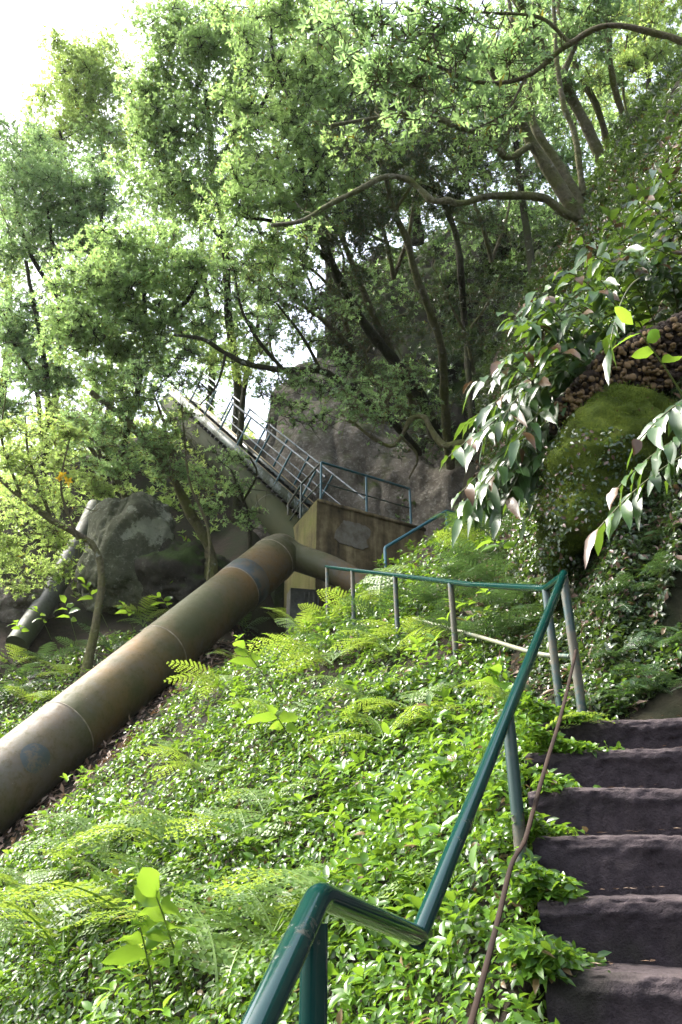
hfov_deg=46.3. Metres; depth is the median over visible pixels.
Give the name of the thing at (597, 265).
ginger plant
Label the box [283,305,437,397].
shrub
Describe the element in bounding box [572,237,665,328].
ginger plant
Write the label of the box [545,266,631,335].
ginger plant
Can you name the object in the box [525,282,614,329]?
ginger plant
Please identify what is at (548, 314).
ginger plant
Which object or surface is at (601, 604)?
fern
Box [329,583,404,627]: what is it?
fern
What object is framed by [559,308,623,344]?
ginger plant
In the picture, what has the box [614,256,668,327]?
ginger plant
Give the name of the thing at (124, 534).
boulder
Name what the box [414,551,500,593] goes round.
fern
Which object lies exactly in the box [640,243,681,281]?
ginger plant
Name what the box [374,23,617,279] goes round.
laurel tree
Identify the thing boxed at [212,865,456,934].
fern
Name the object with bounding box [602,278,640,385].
ginger plant
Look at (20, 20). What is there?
sky
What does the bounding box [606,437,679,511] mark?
ginger plant
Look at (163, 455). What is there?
thin tree
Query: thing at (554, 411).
ginger plant
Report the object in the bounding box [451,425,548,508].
ginger plant
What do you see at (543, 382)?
ginger plant
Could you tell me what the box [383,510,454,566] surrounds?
path handrail
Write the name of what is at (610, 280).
ginger plant
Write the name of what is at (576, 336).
ginger plant
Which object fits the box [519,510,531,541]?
ginger plant
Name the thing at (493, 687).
fern
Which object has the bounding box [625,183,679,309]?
ginger plant
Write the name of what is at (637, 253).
ginger plant
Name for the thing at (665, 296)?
ginger plant
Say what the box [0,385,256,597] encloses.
valley scrub
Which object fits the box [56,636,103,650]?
fern
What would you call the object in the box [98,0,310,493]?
laurel tree
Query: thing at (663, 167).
ginger plant
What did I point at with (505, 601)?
fern
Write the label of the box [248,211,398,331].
tree
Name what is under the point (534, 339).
ginger plant
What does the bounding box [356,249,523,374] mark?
shrub
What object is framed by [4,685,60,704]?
fern
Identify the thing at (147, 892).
ginger shoot
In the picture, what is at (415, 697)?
fern
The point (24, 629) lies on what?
ginger shoot
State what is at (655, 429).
ginger plant
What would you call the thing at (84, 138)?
laurel tree
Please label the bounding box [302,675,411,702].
fern
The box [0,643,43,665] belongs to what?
fern
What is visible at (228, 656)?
fern
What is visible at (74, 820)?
fern
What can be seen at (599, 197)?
shrub
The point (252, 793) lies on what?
fern
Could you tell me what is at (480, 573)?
fern
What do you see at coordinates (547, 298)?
ginger plant
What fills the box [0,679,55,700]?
fern
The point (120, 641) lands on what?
fern
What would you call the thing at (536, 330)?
ginger plant
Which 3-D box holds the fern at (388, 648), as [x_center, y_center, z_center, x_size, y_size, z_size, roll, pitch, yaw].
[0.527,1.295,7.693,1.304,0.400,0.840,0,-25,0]
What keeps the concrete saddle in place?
on the ground at (230, 541)
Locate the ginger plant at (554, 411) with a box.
[540,389,566,426]
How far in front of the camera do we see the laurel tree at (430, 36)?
8.74 m
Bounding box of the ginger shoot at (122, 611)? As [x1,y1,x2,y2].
[115,600,133,629]
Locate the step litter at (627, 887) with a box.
[522,715,681,964]
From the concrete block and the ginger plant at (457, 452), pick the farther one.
the concrete block
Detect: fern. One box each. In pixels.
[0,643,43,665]
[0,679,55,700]
[0,846,202,919]
[0,867,67,898]
[0,877,134,957]
[1,662,47,682]
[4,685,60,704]
[13,810,160,860]
[16,642,84,665]
[35,659,79,678]
[50,804,228,851]
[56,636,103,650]
[66,906,251,974]
[77,623,130,652]
[114,594,167,626]
[135,743,248,779]
[145,740,194,758]
[154,897,289,1012]
[163,659,239,699]
[163,800,326,851]
[174,869,344,935]
[207,648,257,658]
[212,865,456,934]
[216,778,327,815]
[224,696,326,723]
[238,612,269,632]
[243,859,369,894]
[246,633,391,676]
[264,607,322,634]
[266,607,285,626]
[296,625,372,652]
[299,601,349,626]
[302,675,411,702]
[315,701,466,745]
[317,587,407,617]
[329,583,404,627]
[329,627,448,659]
[339,682,460,715]
[359,615,427,643]
[361,564,411,604]
[383,583,447,608]
[401,581,472,606]
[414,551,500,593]
[414,610,490,639]
[427,504,510,525]
[428,574,514,616]
[434,519,489,547]
[436,537,503,565]
[444,510,516,535]
[447,550,517,582]
[447,607,534,644]
[454,680,507,704]
[472,581,542,608]
[485,576,540,595]
[492,603,543,634]
[546,711,614,732]
[575,594,645,612]
[579,633,662,659]
[586,681,672,705]
[593,572,679,595]
[603,656,677,678]
[609,624,681,640]
[616,670,681,691]
[623,560,681,575]
[636,630,681,651]
[637,522,681,542]
[639,550,681,573]
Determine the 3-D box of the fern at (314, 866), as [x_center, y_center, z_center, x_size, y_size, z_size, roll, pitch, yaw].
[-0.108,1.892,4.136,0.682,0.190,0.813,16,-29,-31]
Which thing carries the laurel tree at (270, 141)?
on the ground at (230, 541)
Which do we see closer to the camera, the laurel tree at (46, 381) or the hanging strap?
the hanging strap
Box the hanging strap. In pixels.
[467,643,578,1023]
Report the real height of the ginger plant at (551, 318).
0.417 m
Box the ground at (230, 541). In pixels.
[0,73,681,1023]
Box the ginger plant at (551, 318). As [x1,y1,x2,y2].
[515,299,593,355]
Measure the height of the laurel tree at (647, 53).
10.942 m
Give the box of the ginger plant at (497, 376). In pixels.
[462,361,568,413]
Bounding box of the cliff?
[250,358,464,544]
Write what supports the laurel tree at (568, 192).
on the ground at (230, 541)
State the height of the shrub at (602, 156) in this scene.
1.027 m
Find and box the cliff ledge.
[173,424,284,611]
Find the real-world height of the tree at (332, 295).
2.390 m
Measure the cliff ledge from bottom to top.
13.384 m
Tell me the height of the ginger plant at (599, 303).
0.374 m
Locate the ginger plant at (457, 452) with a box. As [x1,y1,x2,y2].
[439,393,551,471]
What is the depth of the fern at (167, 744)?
8.51 m
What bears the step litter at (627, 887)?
on the stone staircase at (630, 929)
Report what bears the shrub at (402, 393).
on the ground at (230, 541)
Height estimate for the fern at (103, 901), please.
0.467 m
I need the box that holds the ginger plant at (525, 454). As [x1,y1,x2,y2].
[504,426,551,467]
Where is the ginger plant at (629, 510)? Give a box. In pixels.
[584,456,681,568]
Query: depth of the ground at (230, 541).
7.95 m
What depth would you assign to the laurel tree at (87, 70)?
25.55 m
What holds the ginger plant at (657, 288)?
on the ground at (230, 541)
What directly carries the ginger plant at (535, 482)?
on the mossy rock
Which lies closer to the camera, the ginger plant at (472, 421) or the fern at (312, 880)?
the fern at (312, 880)
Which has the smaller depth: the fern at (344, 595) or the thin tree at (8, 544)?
the fern at (344, 595)
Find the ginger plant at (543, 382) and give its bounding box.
[517,365,586,418]
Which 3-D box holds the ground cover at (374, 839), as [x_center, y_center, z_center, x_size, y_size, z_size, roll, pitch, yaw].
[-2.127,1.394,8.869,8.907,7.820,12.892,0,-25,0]
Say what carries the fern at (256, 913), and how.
on the ground at (230, 541)
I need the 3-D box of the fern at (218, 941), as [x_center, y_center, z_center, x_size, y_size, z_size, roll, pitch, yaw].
[-0.417,2.290,4.135,1.288,0.552,1.119,-22,-33,39]
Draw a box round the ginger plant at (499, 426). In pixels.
[495,368,566,441]
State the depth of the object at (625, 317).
5.57 m
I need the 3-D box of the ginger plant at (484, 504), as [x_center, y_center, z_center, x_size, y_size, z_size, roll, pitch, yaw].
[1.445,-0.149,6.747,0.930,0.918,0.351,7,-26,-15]
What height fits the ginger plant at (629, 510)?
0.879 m
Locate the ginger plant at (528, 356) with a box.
[490,349,594,377]
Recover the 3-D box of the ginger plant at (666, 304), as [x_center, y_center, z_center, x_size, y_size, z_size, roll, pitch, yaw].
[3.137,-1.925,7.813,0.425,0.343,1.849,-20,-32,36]
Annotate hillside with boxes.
[316,201,569,453]
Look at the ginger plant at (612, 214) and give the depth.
7.26 m
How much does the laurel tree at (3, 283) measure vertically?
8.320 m
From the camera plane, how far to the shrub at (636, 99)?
16.96 m
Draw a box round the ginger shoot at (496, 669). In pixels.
[478,664,512,700]
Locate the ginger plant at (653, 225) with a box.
[633,195,681,258]
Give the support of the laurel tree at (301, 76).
on the ground at (230, 541)
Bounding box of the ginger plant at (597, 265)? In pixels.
[584,252,641,292]
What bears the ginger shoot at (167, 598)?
on the ground at (230, 541)
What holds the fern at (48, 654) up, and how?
on the ground at (230, 541)
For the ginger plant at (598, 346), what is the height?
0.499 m
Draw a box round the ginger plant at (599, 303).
[588,288,643,336]
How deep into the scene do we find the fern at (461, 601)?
7.72 m
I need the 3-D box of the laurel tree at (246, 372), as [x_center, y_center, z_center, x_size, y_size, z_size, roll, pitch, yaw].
[-2.886,-4.163,22.226,4.200,8.650,3.146,0,-25,0]
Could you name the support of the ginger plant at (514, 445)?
on the mossy rock
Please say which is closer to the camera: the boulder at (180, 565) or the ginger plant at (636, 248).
the ginger plant at (636, 248)
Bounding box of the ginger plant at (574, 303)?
[533,295,622,332]
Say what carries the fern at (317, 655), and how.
on the ground at (230, 541)
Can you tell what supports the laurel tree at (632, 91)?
on the ground at (230, 541)
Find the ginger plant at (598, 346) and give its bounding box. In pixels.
[592,337,620,359]
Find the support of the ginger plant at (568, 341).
on the ground at (230, 541)
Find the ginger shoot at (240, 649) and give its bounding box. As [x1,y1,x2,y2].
[228,640,282,703]
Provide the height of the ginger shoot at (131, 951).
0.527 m
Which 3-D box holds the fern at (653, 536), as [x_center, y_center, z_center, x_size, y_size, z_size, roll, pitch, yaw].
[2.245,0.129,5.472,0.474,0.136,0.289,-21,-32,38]
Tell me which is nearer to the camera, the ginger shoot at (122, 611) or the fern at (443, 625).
the fern at (443, 625)
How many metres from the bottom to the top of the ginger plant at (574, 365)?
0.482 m
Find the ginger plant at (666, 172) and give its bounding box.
[649,162,681,224]
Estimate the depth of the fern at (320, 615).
10.03 m
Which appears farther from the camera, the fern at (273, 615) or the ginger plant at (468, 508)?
the fern at (273, 615)
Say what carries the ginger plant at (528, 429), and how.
on the ground at (230, 541)
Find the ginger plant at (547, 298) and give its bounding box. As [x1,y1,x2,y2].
[521,295,619,345]
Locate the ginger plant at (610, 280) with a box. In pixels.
[584,274,644,332]
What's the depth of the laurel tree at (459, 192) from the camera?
16.96 m
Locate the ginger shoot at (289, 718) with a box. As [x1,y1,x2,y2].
[244,702,298,755]
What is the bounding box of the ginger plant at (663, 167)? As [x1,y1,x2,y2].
[650,163,681,296]
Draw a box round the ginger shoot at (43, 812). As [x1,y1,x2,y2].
[41,810,86,854]
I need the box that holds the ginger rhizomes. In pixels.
[549,311,681,435]
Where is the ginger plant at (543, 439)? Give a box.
[509,427,560,465]
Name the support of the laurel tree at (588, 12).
on the ground at (230, 541)
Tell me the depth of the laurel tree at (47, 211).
20.70 m
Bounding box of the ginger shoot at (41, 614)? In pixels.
[27,606,51,639]
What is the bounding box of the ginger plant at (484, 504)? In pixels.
[474,480,513,529]
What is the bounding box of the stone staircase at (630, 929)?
[523,717,681,1023]
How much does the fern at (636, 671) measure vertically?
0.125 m
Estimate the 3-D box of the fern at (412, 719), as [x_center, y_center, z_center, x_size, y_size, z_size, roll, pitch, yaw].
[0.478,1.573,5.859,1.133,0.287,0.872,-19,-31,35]
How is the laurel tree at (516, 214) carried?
on the ground at (230, 541)
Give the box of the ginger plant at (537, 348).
[534,345,584,367]
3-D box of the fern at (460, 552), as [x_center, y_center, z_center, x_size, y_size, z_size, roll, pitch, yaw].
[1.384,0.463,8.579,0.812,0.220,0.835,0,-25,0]
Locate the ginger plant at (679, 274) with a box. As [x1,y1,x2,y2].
[671,272,681,287]
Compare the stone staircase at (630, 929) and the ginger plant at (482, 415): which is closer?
the stone staircase at (630, 929)
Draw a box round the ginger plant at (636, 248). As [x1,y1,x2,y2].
[613,244,681,306]
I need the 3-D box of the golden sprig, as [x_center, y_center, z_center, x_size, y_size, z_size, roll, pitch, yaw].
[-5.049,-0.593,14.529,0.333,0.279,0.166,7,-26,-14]
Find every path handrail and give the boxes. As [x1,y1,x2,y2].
[325,565,569,706]
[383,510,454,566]
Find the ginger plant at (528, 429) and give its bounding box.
[506,385,564,443]
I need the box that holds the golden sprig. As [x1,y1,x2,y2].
[56,472,72,486]
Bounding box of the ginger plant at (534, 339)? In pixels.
[528,319,569,366]
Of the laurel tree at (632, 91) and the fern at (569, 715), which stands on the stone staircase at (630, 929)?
the fern at (569, 715)
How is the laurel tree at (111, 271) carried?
on the ground at (230, 541)
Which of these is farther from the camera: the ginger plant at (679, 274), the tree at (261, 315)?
the tree at (261, 315)
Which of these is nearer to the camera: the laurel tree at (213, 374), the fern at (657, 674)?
the fern at (657, 674)
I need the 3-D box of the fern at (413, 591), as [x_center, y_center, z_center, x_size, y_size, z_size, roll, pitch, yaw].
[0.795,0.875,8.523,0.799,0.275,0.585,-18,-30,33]
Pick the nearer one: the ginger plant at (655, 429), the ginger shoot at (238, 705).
the ginger plant at (655, 429)
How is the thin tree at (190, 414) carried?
on the ground at (230, 541)
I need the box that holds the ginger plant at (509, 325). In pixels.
[496,311,567,366]
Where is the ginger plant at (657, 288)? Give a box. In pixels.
[648,261,681,313]
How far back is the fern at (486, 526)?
8.80 m
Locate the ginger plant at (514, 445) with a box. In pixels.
[504,405,555,467]
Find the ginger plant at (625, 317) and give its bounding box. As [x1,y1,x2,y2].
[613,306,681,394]
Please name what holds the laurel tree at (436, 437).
on the ground at (230, 541)
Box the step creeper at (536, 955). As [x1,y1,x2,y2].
[468,688,624,1023]
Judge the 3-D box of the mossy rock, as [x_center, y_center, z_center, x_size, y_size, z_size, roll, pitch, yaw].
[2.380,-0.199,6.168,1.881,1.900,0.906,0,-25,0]
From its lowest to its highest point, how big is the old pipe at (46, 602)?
4.170 m
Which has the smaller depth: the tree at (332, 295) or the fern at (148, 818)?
the fern at (148, 818)
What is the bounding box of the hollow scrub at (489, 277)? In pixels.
[307,163,594,521]
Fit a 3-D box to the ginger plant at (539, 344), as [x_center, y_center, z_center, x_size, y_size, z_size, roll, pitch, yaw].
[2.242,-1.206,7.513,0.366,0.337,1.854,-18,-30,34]
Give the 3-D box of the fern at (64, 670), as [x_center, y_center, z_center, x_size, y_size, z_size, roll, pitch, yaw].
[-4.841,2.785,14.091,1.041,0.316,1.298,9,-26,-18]
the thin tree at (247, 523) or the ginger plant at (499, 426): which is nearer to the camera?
the ginger plant at (499, 426)
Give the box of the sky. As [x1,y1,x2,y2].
[0,0,681,478]
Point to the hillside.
(459, 418)
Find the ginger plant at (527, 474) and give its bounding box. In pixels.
[501,464,536,487]
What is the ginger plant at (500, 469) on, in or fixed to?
on the ground at (230, 541)
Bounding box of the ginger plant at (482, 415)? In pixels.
[476,371,575,426]
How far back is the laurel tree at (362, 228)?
15.48 m
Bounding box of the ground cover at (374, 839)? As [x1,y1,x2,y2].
[0,517,681,1023]
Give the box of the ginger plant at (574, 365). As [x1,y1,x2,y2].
[542,349,591,383]
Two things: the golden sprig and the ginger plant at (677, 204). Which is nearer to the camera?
the ginger plant at (677, 204)
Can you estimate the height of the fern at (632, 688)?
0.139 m
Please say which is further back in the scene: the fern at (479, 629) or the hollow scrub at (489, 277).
the hollow scrub at (489, 277)
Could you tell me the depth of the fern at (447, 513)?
9.34 m
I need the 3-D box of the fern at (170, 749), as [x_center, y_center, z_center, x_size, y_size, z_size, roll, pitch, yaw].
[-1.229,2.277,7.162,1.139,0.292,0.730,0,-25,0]
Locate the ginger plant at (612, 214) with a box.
[599,206,670,321]
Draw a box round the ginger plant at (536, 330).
[513,320,594,367]
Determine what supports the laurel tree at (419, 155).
on the ground at (230, 541)
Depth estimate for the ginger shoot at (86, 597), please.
15.74 m
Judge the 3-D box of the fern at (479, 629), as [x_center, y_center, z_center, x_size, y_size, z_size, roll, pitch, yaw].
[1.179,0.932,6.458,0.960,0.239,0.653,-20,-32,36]
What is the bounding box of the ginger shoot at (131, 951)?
[101,913,169,1016]
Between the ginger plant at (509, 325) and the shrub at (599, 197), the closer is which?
the ginger plant at (509, 325)
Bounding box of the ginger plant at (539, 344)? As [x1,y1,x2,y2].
[536,340,580,363]
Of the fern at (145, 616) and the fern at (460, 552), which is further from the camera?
the fern at (145, 616)
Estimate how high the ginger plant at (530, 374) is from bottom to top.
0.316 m
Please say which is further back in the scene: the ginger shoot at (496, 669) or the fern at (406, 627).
the fern at (406, 627)
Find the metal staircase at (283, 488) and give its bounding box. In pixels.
[169,363,364,517]
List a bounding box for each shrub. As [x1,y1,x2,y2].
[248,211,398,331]
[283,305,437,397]
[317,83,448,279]
[335,339,470,432]
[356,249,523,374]
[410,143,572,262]
[585,186,619,213]
[591,148,616,163]
[622,81,657,125]
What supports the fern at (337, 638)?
on the ground at (230, 541)
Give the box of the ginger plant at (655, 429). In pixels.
[626,399,681,470]
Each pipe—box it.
[0,533,366,835]
[6,499,100,649]
[161,394,299,538]
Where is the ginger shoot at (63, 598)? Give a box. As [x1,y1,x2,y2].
[53,595,80,644]
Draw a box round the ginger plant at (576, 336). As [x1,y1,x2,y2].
[503,318,602,356]
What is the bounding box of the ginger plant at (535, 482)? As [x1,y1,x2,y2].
[527,465,543,512]
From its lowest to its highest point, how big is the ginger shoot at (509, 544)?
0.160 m
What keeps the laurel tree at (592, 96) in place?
on the ground at (230, 541)
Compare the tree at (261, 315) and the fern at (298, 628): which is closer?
the fern at (298, 628)
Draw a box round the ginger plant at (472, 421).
[453,404,509,440]
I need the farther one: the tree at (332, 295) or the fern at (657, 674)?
the tree at (332, 295)
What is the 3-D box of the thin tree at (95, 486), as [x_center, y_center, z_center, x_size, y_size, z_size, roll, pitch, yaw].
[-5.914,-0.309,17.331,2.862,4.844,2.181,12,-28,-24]
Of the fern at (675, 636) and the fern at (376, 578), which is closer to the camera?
the fern at (675, 636)
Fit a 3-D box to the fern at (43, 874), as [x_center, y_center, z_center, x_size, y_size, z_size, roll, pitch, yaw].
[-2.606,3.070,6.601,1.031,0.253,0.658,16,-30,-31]
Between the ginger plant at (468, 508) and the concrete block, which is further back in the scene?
the concrete block
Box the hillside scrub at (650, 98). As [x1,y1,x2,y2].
[461,51,681,433]
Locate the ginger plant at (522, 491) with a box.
[489,436,552,539]
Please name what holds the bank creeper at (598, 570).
on the ground at (230, 541)
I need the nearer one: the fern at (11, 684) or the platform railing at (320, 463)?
the fern at (11, 684)
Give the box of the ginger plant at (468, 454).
[464,396,528,471]
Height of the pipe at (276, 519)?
8.764 m
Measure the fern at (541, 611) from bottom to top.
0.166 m
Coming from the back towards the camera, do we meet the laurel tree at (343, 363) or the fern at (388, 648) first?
the laurel tree at (343, 363)
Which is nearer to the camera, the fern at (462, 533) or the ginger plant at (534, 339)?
the ginger plant at (534, 339)
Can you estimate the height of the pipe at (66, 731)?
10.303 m
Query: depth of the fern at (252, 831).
5.43 m
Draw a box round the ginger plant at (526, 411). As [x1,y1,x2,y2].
[469,383,564,450]
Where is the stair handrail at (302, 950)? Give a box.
[240,570,587,1023]
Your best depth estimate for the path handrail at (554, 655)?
6.55 m
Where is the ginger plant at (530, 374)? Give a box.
[498,359,560,430]
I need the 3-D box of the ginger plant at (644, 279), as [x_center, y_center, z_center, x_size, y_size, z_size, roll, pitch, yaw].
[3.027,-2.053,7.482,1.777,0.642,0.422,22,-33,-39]
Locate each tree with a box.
[0,106,160,414]
[0,110,134,496]
[0,210,231,497]
[0,251,198,469]
[0,260,84,539]
[0,392,104,678]
[6,383,137,518]
[15,24,149,449]
[45,390,217,579]
[96,157,296,415]
[97,253,421,455]
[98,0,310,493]
[145,393,228,580]
[171,212,309,520]
[173,0,440,440]
[189,441,279,623]
[198,0,385,360]
[214,303,334,392]
[223,257,389,413]
[251,25,603,250]
[271,0,586,249]
[272,273,403,349]
[285,185,425,407]
[295,0,681,154]
[323,55,487,469]
[328,85,514,462]
[329,345,464,478]
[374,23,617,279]
[459,0,638,165]
[490,0,681,179]
[497,0,631,150]
[553,0,669,117]
[612,0,681,95]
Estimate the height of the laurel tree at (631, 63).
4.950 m
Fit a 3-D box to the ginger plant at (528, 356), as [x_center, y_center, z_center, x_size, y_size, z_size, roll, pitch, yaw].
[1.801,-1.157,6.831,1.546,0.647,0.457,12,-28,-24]
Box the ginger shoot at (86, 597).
[77,577,107,626]
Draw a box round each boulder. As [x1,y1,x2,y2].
[0,579,60,623]
[75,491,175,615]
[134,538,230,608]
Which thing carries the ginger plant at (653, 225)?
on the ground at (230, 541)
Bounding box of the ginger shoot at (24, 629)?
[8,620,28,632]
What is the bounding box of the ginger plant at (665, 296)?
[643,234,681,312]
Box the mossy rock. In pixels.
[526,381,680,615]
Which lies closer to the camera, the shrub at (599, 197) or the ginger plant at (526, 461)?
the ginger plant at (526, 461)
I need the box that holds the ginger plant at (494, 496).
[475,446,525,512]
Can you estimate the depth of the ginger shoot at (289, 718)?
6.31 m
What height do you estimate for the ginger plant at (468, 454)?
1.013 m
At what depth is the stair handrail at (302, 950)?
1.81 m
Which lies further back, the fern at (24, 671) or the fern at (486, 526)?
the fern at (24, 671)
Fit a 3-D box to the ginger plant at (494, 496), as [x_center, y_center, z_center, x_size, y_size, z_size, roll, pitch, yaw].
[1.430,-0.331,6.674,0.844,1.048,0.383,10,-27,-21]
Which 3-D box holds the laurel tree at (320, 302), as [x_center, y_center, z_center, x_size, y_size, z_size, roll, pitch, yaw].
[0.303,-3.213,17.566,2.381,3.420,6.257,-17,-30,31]
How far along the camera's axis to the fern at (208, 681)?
9.62 m
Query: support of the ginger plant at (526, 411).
on the ground at (230, 541)
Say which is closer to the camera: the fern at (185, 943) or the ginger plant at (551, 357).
the fern at (185, 943)
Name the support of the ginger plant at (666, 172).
on the ground at (230, 541)
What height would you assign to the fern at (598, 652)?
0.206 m
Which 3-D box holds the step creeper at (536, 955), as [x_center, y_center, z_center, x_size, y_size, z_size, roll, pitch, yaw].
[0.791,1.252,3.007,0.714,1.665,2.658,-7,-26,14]
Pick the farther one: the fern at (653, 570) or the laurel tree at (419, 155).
the laurel tree at (419, 155)
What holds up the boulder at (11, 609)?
on the ground at (230, 541)
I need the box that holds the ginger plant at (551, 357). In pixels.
[526,346,582,382]
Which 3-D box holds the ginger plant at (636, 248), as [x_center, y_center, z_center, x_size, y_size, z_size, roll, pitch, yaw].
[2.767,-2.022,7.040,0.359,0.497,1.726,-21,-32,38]
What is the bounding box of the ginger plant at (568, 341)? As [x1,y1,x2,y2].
[527,327,591,359]
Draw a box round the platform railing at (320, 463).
[287,461,411,523]
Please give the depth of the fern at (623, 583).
5.31 m
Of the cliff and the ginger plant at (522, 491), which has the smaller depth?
the ginger plant at (522, 491)
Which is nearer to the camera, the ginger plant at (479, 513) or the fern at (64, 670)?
the ginger plant at (479, 513)
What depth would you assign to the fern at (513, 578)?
6.95 m
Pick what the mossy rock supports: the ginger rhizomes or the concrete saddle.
the ginger rhizomes
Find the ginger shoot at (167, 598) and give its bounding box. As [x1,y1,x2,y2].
[148,592,171,608]
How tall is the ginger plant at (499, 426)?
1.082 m
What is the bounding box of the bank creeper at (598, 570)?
[446,111,681,720]
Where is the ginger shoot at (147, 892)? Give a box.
[134,867,195,1011]
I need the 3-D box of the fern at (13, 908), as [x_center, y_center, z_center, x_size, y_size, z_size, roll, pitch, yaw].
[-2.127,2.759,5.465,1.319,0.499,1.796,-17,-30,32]
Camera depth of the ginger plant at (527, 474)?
6.30 m
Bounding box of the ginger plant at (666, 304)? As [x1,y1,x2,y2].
[619,270,669,310]
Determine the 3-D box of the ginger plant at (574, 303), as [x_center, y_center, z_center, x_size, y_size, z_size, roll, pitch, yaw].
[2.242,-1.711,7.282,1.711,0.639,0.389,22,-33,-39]
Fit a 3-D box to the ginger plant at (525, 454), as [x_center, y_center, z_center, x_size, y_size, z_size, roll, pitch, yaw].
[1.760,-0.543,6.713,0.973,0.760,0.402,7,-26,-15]
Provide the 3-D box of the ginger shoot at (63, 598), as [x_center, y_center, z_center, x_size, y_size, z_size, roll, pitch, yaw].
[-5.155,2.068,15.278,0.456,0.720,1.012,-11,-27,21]
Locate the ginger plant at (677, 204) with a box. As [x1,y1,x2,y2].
[662,199,681,280]
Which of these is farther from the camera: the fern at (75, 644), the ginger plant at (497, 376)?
the fern at (75, 644)
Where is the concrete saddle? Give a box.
[286,588,318,636]
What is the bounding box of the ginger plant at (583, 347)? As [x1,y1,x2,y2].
[538,340,600,375]
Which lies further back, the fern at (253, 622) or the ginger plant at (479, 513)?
the fern at (253, 622)
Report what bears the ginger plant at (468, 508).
on the ground at (230, 541)
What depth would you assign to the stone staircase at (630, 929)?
2.91 m
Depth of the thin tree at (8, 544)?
14.85 m
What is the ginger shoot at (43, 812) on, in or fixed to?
on the ground at (230, 541)
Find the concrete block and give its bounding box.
[283,498,425,629]
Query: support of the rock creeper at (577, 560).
attached to the mossy rock
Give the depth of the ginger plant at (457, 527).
6.31 m
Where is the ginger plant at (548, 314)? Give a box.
[536,300,591,359]
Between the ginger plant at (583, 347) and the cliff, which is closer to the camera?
the ginger plant at (583, 347)
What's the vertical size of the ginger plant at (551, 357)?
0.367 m
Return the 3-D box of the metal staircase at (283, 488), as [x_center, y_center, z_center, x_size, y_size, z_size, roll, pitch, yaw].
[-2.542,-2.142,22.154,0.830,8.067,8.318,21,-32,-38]
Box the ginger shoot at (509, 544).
[475,535,515,558]
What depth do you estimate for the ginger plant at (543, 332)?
6.86 m
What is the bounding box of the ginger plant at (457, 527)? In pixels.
[452,490,518,547]
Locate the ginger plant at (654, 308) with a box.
[592,253,656,332]
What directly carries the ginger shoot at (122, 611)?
on the ground at (230, 541)
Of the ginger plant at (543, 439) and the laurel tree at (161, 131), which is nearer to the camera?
the ginger plant at (543, 439)
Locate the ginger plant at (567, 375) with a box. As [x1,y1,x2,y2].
[539,371,571,388]
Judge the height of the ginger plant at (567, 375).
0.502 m
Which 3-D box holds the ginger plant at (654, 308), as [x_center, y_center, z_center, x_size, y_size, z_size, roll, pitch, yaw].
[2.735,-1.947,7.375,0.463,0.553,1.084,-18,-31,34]
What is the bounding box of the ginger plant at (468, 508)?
[462,468,537,538]
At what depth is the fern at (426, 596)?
8.24 m
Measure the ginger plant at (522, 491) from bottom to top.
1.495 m
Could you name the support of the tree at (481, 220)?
on the ground at (230, 541)
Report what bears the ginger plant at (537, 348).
on the ground at (230, 541)
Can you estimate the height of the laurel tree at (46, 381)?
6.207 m
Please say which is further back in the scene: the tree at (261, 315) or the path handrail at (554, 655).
the tree at (261, 315)
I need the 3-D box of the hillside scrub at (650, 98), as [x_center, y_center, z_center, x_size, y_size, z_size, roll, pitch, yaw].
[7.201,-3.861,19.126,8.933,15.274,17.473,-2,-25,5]
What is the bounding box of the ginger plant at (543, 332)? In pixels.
[525,319,609,347]
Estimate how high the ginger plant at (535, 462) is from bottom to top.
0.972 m
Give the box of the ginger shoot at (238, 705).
[228,692,263,736]
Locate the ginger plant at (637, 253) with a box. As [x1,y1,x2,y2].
[607,246,669,283]
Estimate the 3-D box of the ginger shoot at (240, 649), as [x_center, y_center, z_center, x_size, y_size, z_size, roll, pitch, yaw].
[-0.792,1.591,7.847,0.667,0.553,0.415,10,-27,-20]
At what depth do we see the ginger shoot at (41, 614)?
15.46 m
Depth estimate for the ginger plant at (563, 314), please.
7.23 m
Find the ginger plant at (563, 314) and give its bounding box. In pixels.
[535,312,618,334]
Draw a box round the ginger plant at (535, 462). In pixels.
[529,442,549,472]
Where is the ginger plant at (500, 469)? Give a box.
[478,422,548,503]
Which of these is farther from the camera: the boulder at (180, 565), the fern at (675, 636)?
the boulder at (180, 565)
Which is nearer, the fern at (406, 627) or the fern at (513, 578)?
the fern at (513, 578)
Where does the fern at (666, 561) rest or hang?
on the ground at (230, 541)
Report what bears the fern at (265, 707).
on the ground at (230, 541)
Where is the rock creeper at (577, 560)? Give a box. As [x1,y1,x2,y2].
[524,412,647,609]
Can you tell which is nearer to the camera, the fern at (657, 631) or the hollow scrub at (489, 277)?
the fern at (657, 631)
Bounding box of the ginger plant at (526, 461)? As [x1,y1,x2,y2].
[520,437,553,476]
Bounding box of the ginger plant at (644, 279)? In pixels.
[623,259,671,291]
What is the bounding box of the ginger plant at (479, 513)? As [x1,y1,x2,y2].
[457,474,538,524]

